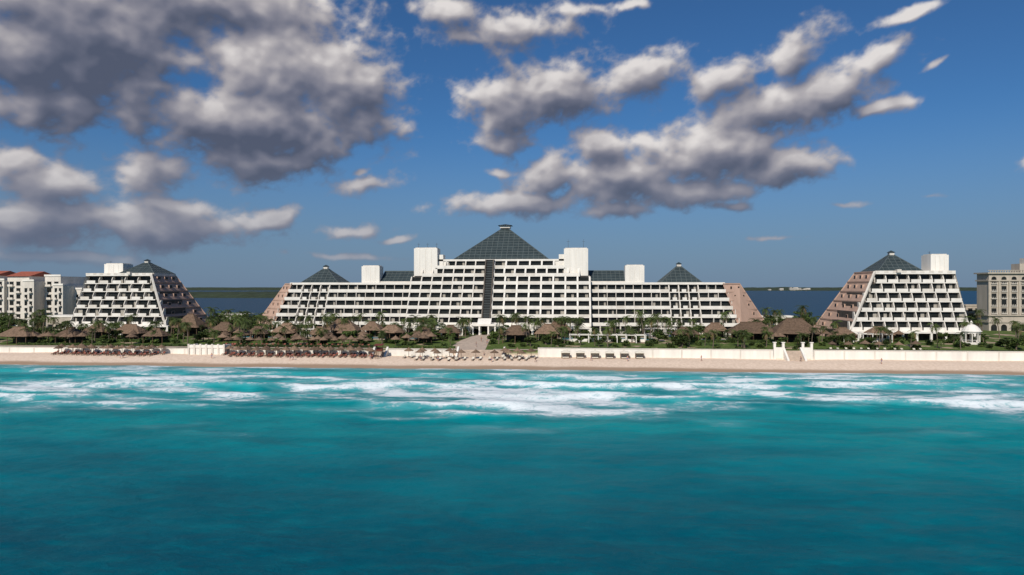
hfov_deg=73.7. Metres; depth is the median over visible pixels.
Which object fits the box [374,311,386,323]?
palm tree
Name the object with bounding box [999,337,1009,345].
sea grape tree
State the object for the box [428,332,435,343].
thatched umbrella
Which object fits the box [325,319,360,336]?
thatched pavilion
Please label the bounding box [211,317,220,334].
palm tree
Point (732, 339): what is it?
shrub
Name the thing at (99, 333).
thatched pavilion
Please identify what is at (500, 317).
palm tree
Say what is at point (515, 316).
palm tree
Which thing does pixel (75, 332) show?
thatched pavilion
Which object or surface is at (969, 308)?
service building
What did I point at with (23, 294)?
white apartment building
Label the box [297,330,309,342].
palm tree
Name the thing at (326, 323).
palm tree
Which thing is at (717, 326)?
thatched pavilion
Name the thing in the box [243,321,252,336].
palm tree
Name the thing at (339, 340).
hedge
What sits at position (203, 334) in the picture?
sea grape tree
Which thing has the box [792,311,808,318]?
sea grape tree
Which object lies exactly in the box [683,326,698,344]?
palm tree
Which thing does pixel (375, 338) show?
swimming pool
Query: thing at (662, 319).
palm tree
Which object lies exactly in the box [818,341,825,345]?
shrub
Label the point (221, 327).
thatched pavilion
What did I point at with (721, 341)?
hedge
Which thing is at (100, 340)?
hedge
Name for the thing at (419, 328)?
palm tree
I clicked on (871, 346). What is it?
shrub
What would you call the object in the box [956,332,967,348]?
palm tree
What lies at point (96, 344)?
hedge
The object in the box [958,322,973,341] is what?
palm tree
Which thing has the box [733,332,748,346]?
palm tree
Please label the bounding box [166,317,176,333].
palm tree
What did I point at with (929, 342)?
shrub
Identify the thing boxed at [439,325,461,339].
thatched pavilion
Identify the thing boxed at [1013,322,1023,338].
palm tree
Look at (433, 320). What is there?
palm tree
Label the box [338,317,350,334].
palm tree
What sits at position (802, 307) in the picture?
palm tree
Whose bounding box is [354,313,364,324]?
palm tree
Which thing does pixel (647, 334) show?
pergola
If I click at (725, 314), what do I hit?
palm tree
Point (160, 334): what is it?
thatched pavilion
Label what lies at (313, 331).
thatched pavilion
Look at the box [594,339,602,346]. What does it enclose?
sea grape tree
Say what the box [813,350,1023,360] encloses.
beach wall
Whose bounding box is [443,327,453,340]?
palm tree
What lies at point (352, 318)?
palm tree
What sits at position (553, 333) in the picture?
palm tree
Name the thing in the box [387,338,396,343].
shrub
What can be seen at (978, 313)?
palm tree
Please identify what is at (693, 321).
palm tree
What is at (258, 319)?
palm tree
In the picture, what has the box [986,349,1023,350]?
hedge
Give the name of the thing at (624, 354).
beach cabana
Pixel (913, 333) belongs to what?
palm tree
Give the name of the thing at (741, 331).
palm tree
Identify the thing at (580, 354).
beach cabana
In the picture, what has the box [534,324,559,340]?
thatched pavilion
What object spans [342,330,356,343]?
sea grape tree
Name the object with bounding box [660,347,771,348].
hedge
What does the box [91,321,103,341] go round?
palm tree
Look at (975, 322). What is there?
palm tree
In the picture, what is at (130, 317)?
palm tree
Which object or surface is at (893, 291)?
stepped hotel block
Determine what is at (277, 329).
thatched pavilion
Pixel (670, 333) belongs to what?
sea grape tree
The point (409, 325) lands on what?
palm tree
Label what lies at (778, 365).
ground
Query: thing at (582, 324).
palm tree
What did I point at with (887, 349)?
hedge
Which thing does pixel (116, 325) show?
palm tree
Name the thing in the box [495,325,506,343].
palm tree
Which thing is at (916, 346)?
shrub
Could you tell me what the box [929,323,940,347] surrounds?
palm tree
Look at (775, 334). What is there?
thatched umbrella
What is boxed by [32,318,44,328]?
palm tree
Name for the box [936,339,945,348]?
palm tree
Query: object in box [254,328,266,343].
palm tree
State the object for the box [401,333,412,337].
thatched umbrella
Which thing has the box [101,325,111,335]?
palm tree
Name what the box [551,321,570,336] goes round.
thatched pavilion
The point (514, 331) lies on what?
thatched pavilion
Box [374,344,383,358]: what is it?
lifeguard tower
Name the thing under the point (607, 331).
palm tree
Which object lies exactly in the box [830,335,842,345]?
sea grape tree
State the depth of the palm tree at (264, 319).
275.76 m
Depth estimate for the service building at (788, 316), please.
344.92 m
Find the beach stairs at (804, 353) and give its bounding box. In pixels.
[772,342,813,360]
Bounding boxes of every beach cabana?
[561,350,569,357]
[576,350,584,358]
[590,350,599,358]
[605,350,614,358]
[620,351,628,358]
[635,350,643,358]
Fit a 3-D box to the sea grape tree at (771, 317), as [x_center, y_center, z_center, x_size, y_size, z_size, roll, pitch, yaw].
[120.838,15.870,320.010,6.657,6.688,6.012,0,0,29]
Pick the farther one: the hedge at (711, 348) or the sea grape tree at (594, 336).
the sea grape tree at (594, 336)
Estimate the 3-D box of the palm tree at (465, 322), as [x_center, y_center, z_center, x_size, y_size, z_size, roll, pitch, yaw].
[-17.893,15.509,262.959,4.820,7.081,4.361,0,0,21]
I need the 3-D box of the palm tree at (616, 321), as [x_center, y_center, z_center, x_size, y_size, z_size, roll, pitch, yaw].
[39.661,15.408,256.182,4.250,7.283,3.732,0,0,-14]
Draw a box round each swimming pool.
[372,336,417,339]
[559,337,664,340]
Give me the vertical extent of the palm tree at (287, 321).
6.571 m
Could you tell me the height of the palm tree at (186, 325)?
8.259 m
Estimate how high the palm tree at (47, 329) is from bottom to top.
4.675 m
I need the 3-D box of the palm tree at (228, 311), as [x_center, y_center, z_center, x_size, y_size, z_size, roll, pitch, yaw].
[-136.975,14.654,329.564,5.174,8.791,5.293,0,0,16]
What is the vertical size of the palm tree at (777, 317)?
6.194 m
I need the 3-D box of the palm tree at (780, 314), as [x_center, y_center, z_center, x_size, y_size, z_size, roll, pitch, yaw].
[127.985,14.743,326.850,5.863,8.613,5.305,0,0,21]
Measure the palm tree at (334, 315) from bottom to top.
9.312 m
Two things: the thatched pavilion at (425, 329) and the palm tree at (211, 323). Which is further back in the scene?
the palm tree at (211, 323)
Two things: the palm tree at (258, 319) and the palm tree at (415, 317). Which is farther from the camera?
the palm tree at (415, 317)
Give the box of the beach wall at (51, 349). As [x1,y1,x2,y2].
[0,346,187,353]
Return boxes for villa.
[46,315,72,329]
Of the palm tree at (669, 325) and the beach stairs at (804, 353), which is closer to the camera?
the beach stairs at (804, 353)
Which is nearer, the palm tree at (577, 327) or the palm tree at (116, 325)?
the palm tree at (577, 327)
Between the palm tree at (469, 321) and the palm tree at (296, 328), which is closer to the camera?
the palm tree at (296, 328)
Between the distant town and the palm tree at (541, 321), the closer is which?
the palm tree at (541, 321)
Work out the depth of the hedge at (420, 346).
226.62 m
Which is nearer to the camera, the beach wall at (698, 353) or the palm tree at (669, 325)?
the beach wall at (698, 353)
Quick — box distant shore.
[185,287,976,290]
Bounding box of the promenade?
[0,345,443,348]
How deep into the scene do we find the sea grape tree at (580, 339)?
231.77 m
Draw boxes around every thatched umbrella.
[42,331,53,340]
[59,332,67,342]
[77,331,87,342]
[126,332,137,342]
[337,334,347,343]
[395,328,404,339]
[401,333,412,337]
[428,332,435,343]
[770,332,780,341]
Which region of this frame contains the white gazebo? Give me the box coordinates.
[961,321,981,344]
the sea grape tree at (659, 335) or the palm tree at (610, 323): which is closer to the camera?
the sea grape tree at (659, 335)
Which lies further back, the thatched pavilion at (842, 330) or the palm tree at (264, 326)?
the palm tree at (264, 326)
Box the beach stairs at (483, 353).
[455,346,505,357]
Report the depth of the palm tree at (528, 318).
263.37 m
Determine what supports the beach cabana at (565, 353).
on the ground
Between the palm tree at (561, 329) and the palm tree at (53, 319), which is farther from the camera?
the palm tree at (53, 319)
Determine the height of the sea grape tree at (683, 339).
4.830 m
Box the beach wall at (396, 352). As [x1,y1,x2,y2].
[388,348,452,355]
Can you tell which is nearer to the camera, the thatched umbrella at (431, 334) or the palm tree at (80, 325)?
the thatched umbrella at (431, 334)
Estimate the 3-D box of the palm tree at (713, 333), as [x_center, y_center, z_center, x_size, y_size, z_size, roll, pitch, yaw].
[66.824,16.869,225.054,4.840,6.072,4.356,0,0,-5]
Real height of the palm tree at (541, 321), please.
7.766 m
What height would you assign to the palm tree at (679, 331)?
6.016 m
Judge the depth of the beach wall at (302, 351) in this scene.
225.17 m
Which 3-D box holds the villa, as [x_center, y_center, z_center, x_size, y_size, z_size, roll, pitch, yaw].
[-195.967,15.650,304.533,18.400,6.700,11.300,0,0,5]
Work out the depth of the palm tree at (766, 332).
226.02 m
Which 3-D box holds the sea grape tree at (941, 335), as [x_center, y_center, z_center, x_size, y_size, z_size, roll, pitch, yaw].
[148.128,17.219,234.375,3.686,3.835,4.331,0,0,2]
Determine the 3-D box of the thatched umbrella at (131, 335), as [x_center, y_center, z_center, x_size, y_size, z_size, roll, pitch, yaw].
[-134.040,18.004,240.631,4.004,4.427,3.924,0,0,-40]
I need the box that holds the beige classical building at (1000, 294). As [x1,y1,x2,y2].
[974,258,1023,330]
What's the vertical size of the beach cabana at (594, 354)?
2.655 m
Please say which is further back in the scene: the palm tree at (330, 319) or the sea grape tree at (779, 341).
the palm tree at (330, 319)
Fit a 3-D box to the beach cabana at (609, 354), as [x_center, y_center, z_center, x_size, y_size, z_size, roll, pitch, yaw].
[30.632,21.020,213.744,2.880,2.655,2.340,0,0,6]
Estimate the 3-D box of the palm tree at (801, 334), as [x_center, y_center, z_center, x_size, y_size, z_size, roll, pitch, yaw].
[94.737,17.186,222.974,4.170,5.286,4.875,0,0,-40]
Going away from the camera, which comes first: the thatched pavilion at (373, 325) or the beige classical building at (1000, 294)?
the thatched pavilion at (373, 325)
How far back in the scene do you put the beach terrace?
225.77 m
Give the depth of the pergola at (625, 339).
239.35 m
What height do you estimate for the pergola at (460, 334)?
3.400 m
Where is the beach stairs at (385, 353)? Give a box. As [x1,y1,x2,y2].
[372,347,388,356]
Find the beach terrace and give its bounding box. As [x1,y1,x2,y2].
[188,344,230,354]
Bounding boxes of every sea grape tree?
[0,317,8,328]
[12,319,27,326]
[107,330,122,340]
[195,329,208,341]
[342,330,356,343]
[431,330,440,340]
[446,330,455,340]
[490,331,498,337]
[524,336,535,345]
[540,334,550,344]
[575,337,583,344]
[590,332,599,338]
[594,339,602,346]
[651,330,663,341]
[667,329,675,335]
[675,334,690,345]
[696,325,705,333]
[762,314,775,327]
[776,337,787,344]
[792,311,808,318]
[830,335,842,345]
[867,337,876,342]
[882,340,889,346]
[937,332,948,338]
[980,333,988,341]
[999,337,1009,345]
[1009,338,1023,349]
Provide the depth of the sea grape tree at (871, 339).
224.59 m
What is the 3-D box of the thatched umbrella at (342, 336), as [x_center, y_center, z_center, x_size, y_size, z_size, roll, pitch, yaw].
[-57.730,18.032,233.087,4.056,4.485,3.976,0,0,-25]
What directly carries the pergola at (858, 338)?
on the ground
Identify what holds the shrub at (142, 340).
on the ground
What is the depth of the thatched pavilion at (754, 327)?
241.28 m
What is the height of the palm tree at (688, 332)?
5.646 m
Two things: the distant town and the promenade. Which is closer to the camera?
the promenade
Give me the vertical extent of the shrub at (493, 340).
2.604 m
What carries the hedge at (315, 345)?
on the ground
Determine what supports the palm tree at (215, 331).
on the ground
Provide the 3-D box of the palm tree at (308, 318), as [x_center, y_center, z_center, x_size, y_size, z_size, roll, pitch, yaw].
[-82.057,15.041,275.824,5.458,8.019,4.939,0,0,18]
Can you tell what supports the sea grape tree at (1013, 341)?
on the ground
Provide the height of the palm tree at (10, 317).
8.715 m
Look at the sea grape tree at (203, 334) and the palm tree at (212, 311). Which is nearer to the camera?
the sea grape tree at (203, 334)
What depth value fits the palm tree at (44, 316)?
269.42 m
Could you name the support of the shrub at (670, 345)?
on the ground
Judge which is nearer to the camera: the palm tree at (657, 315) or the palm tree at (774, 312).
the palm tree at (657, 315)
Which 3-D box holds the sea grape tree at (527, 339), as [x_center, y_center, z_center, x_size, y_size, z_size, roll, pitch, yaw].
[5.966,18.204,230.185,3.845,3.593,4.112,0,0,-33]
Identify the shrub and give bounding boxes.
[83,339,91,342]
[140,338,148,342]
[279,340,286,344]
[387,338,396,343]
[488,338,495,343]
[555,338,565,342]
[612,337,621,341]
[621,340,630,345]
[644,340,653,345]
[665,342,675,347]
[727,337,734,342]
[809,336,818,341]
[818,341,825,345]
[866,343,876,348]
[894,337,904,341]
[910,345,921,349]
[924,339,933,344]
[977,341,986,346]
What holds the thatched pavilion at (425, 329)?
on the ground
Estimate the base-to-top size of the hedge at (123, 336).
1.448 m
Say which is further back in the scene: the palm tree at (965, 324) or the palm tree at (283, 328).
the palm tree at (283, 328)
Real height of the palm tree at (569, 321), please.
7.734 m
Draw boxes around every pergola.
[432,327,462,335]
[570,333,646,342]
[643,327,676,336]
[843,332,892,342]
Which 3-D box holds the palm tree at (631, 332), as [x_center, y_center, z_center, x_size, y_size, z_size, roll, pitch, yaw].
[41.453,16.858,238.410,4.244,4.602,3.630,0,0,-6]
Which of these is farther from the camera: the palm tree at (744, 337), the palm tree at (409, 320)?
the palm tree at (409, 320)
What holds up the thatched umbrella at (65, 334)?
on the ground
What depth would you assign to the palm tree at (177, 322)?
250.00 m
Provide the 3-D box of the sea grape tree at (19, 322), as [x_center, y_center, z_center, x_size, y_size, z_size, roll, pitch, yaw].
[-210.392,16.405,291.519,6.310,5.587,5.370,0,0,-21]
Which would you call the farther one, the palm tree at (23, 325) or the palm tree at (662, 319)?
the palm tree at (662, 319)
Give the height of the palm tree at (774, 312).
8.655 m
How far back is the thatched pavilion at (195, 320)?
267.11 m
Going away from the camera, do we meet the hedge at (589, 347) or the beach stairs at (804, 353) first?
the beach stairs at (804, 353)
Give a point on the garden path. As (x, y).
(469, 343)
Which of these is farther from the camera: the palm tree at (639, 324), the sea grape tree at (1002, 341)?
the palm tree at (639, 324)
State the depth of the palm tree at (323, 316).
276.37 m
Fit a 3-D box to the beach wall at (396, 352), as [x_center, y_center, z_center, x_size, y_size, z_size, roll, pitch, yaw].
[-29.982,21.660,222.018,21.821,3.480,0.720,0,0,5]
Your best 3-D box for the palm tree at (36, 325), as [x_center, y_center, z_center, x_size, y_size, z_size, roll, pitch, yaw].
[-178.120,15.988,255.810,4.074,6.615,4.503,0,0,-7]
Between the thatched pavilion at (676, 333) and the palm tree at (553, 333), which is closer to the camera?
the palm tree at (553, 333)
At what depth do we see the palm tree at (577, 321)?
248.61 m
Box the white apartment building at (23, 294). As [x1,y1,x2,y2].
[0,271,84,326]
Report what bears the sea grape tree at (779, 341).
on the ground
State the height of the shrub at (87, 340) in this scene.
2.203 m
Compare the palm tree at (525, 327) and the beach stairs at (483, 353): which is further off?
the palm tree at (525, 327)
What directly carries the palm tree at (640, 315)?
on the ground
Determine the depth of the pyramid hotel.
288.44 m
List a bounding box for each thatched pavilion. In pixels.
[0,327,40,344]
[54,327,89,342]
[83,323,109,337]
[114,324,148,338]
[141,328,170,343]
[170,313,209,336]
[210,322,237,337]
[245,326,267,340]
[271,323,302,337]
[307,326,332,341]
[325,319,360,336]
[358,321,384,335]
[379,325,402,339]
[414,326,432,340]
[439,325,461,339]
[501,325,529,342]
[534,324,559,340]
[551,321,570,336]
[672,326,700,339]
[703,322,726,337]
[727,322,772,339]
[770,318,821,343]
[829,327,856,342]
[864,326,894,341]
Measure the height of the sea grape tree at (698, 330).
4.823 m
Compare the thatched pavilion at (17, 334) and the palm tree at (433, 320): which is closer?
the thatched pavilion at (17, 334)
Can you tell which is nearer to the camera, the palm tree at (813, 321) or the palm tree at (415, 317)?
the palm tree at (813, 321)
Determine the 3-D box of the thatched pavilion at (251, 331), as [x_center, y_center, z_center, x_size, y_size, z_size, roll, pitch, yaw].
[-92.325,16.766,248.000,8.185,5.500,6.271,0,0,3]
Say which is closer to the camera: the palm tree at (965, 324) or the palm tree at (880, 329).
the palm tree at (880, 329)
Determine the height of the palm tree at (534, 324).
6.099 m
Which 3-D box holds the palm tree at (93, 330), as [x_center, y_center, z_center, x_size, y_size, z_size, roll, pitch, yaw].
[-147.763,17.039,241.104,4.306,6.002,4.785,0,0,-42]
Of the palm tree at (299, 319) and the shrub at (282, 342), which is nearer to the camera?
the shrub at (282, 342)
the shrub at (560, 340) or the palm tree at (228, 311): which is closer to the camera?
the shrub at (560, 340)
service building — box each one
[761,315,792,324]
[964,304,976,323]
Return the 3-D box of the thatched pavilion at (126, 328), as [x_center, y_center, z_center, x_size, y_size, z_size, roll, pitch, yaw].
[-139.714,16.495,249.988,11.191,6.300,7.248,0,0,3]
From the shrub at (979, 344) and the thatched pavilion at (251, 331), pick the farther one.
the thatched pavilion at (251, 331)
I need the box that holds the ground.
[0,325,1023,374]
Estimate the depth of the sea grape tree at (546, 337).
233.21 m
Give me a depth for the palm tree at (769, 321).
259.09 m
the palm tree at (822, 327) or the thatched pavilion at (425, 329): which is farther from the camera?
the thatched pavilion at (425, 329)
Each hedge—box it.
[17,342,198,345]
[37,338,179,341]
[86,334,170,337]
[232,338,343,341]
[236,343,376,347]
[392,345,455,348]
[540,346,650,347]
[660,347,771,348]
[687,339,776,342]
[815,348,958,350]
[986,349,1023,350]
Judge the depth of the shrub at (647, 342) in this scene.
228.81 m
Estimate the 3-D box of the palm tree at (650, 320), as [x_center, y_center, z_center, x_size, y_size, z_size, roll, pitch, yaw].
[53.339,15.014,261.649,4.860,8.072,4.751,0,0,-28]
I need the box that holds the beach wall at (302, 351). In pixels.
[230,349,371,354]
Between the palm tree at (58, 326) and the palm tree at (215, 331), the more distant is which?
the palm tree at (58, 326)
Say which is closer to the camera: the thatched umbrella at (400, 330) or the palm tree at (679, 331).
the palm tree at (679, 331)
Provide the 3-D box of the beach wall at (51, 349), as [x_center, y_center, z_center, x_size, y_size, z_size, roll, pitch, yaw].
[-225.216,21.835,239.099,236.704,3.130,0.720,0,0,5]
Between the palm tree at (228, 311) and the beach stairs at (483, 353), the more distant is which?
the palm tree at (228, 311)
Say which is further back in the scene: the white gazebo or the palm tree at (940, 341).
the white gazebo
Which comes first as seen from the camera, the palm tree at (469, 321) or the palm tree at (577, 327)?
the palm tree at (577, 327)
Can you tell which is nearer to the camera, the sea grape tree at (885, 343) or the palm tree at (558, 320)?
the sea grape tree at (885, 343)
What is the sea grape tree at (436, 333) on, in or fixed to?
on the ground
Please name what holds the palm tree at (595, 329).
on the ground
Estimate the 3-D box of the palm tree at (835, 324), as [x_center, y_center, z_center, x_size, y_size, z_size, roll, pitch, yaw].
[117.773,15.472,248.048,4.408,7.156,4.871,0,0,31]
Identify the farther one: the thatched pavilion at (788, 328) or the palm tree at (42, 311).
the palm tree at (42, 311)
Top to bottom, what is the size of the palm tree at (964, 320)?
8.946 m
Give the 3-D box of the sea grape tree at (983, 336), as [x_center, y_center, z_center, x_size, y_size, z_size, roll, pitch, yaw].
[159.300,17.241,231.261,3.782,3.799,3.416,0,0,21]
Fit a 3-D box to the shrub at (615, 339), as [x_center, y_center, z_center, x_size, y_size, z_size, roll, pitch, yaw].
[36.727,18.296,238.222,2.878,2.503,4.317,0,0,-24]
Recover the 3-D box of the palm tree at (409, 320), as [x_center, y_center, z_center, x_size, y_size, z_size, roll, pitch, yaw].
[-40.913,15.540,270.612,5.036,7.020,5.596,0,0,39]
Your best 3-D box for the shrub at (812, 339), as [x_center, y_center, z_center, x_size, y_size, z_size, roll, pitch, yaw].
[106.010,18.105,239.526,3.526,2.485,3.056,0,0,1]
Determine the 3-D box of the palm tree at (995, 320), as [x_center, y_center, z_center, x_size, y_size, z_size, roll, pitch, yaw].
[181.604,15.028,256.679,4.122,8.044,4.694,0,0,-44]
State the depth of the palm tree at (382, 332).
236.95 m
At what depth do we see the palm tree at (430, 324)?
245.17 m
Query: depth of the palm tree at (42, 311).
315.47 m
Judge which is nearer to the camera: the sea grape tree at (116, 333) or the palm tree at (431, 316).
the sea grape tree at (116, 333)
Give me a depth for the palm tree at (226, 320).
273.06 m
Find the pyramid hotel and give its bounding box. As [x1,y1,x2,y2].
[259,224,767,334]
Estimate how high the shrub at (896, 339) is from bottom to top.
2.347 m
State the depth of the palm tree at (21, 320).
262.10 m
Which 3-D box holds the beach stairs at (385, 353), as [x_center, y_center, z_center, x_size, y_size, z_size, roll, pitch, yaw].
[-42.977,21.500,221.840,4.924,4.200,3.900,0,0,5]
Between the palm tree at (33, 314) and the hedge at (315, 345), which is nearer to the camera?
the hedge at (315, 345)
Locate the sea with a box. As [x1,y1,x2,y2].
[0,291,1023,574]
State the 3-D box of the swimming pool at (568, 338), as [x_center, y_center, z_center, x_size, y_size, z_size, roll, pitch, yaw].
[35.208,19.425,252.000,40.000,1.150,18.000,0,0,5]
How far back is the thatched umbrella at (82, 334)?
241.57 m
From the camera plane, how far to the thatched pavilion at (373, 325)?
260.26 m
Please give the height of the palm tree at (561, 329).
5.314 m
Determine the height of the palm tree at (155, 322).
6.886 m
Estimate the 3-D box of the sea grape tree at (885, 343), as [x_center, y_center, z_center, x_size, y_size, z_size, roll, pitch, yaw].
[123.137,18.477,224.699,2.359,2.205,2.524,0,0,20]
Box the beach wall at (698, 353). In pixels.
[538,348,772,358]
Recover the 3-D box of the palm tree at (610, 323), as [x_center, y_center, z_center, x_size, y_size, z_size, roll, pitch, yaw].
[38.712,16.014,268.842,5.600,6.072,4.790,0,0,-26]
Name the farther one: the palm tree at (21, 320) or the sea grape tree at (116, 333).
the palm tree at (21, 320)
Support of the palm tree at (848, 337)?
on the ground
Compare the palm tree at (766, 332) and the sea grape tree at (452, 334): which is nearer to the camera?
the palm tree at (766, 332)
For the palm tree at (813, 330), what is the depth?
229.88 m
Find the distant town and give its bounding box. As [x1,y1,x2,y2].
[768,287,809,289]
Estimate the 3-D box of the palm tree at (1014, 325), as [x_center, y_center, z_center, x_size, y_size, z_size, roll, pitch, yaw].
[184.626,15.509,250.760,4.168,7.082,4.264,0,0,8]
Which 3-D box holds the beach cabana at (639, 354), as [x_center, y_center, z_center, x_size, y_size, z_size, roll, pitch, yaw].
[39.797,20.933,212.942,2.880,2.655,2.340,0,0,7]
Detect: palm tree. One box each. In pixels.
[3,314,16,328]
[14,318,25,326]
[19,323,30,327]
[27,317,38,325]
[29,312,37,326]
[29,321,41,329]
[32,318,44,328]
[35,309,49,317]
[40,314,50,332]
[41,327,53,338]
[45,316,59,329]
[54,322,66,329]
[62,320,75,342]
[75,323,85,329]
[86,327,100,342]
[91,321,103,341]
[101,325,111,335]
[110,323,123,338]
[124,314,138,338]
[149,320,162,326]
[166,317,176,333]
[174,320,182,338]
[179,322,193,343]
[203,307,218,325]
[203,316,214,331]
[205,319,216,332]
[205,329,220,342]
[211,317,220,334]
[221,317,231,321]
[223,309,233,318]
[225,325,234,337]
[230,318,242,342]
[235,317,247,328]
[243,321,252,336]
[254,316,263,323]
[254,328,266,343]
[258,315,268,324]
[258,323,273,330]
[278,325,288,337]
[280,319,293,322]
[289,323,304,333]
[295,315,304,325]
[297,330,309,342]
[298,323,310,330]
[303,315,314,332]
[320,313,327,326]
[321,320,329,327]
[324,316,335,332]
[327,312,339,331]
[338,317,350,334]
[348,316,356,322]
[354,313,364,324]
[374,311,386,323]
[374,329,388,343]
[404,318,415,332]
[406,322,413,332]
[409,315,419,323]
[412,324,427,341]
[425,314,436,320]
[427,321,434,340]
[428,318,439,336]
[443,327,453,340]
[456,319,464,327]
[460,319,471,336]
[464,317,472,335]
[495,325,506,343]
[496,314,505,339]
[511,312,522,322]
[519,323,528,344]
[521,315,534,336]
[530,321,541,336]
[536,317,548,336]
[549,331,556,346]
[554,317,563,324]
[556,327,566,335]
[560,317,571,333]
[571,317,583,338]
[572,326,580,339]
[575,322,584,334]
[589,327,597,345]
[601,326,612,346]
[605,320,613,333]
[613,319,621,331]
[621,315,632,331]
[626,329,636,341]
[632,310,645,336]
[634,318,645,333]
[645,316,658,336]
[645,318,657,337]
[649,313,661,331]
[656,316,668,331]
[665,321,674,337]
[674,319,685,328]
[675,329,683,346]
[682,329,694,345]
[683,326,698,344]
[687,318,699,326]
[708,329,721,347]
[718,311,732,337]
[731,329,738,345]
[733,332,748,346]
[737,329,748,346]
[738,334,750,347]
[760,307,772,317]
[761,330,773,346]
[764,318,775,326]
[770,310,779,325]
[773,315,785,323]
[777,309,784,316]
[795,332,808,341]
[797,305,808,316]
[807,316,822,326]
[809,327,819,341]
[817,325,828,341]
[829,320,842,330]
[841,334,853,342]
[872,326,889,347]
[907,330,918,347]
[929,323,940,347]
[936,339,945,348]
[956,316,970,325]
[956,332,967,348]
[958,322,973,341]
[972,309,986,331]
[973,319,985,326]
[990,317,1002,337]
[1010,321,1020,337]
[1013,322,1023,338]
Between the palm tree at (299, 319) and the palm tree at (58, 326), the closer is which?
the palm tree at (58, 326)
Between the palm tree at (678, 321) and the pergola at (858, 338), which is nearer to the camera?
the pergola at (858, 338)
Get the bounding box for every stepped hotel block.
[65,259,213,332]
[814,251,975,340]
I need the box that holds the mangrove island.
[189,291,278,297]
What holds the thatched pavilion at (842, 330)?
on the ground
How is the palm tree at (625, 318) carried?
on the ground
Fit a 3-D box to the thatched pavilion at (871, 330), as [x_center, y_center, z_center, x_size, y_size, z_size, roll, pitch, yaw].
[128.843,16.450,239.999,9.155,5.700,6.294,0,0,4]
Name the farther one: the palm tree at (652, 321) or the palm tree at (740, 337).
the palm tree at (652, 321)
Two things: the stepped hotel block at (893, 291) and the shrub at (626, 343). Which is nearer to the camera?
the shrub at (626, 343)
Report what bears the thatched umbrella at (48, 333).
on the ground
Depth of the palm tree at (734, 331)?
224.85 m
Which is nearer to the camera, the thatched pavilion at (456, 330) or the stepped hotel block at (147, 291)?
the thatched pavilion at (456, 330)
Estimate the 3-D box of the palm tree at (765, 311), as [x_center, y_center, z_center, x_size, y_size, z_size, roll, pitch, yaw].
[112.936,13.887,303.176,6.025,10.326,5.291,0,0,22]
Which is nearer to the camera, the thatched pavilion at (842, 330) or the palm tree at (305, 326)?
the thatched pavilion at (842, 330)
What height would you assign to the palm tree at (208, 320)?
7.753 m
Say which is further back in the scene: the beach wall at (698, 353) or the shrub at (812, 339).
the shrub at (812, 339)
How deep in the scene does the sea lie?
89.36 m
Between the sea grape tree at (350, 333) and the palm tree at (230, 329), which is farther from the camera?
the palm tree at (230, 329)
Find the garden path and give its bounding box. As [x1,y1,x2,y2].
[451,334,489,349]
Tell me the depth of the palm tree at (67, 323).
241.29 m
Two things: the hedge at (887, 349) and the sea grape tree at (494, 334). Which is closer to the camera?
the hedge at (887, 349)
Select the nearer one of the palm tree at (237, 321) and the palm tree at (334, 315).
the palm tree at (237, 321)
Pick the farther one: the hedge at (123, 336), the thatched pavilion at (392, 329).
the hedge at (123, 336)
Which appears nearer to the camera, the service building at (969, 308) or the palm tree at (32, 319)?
the palm tree at (32, 319)
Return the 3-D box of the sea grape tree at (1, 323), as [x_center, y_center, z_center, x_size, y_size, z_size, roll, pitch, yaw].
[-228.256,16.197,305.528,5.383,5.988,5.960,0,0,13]
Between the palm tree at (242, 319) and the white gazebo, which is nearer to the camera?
the white gazebo
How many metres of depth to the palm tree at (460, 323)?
261.79 m

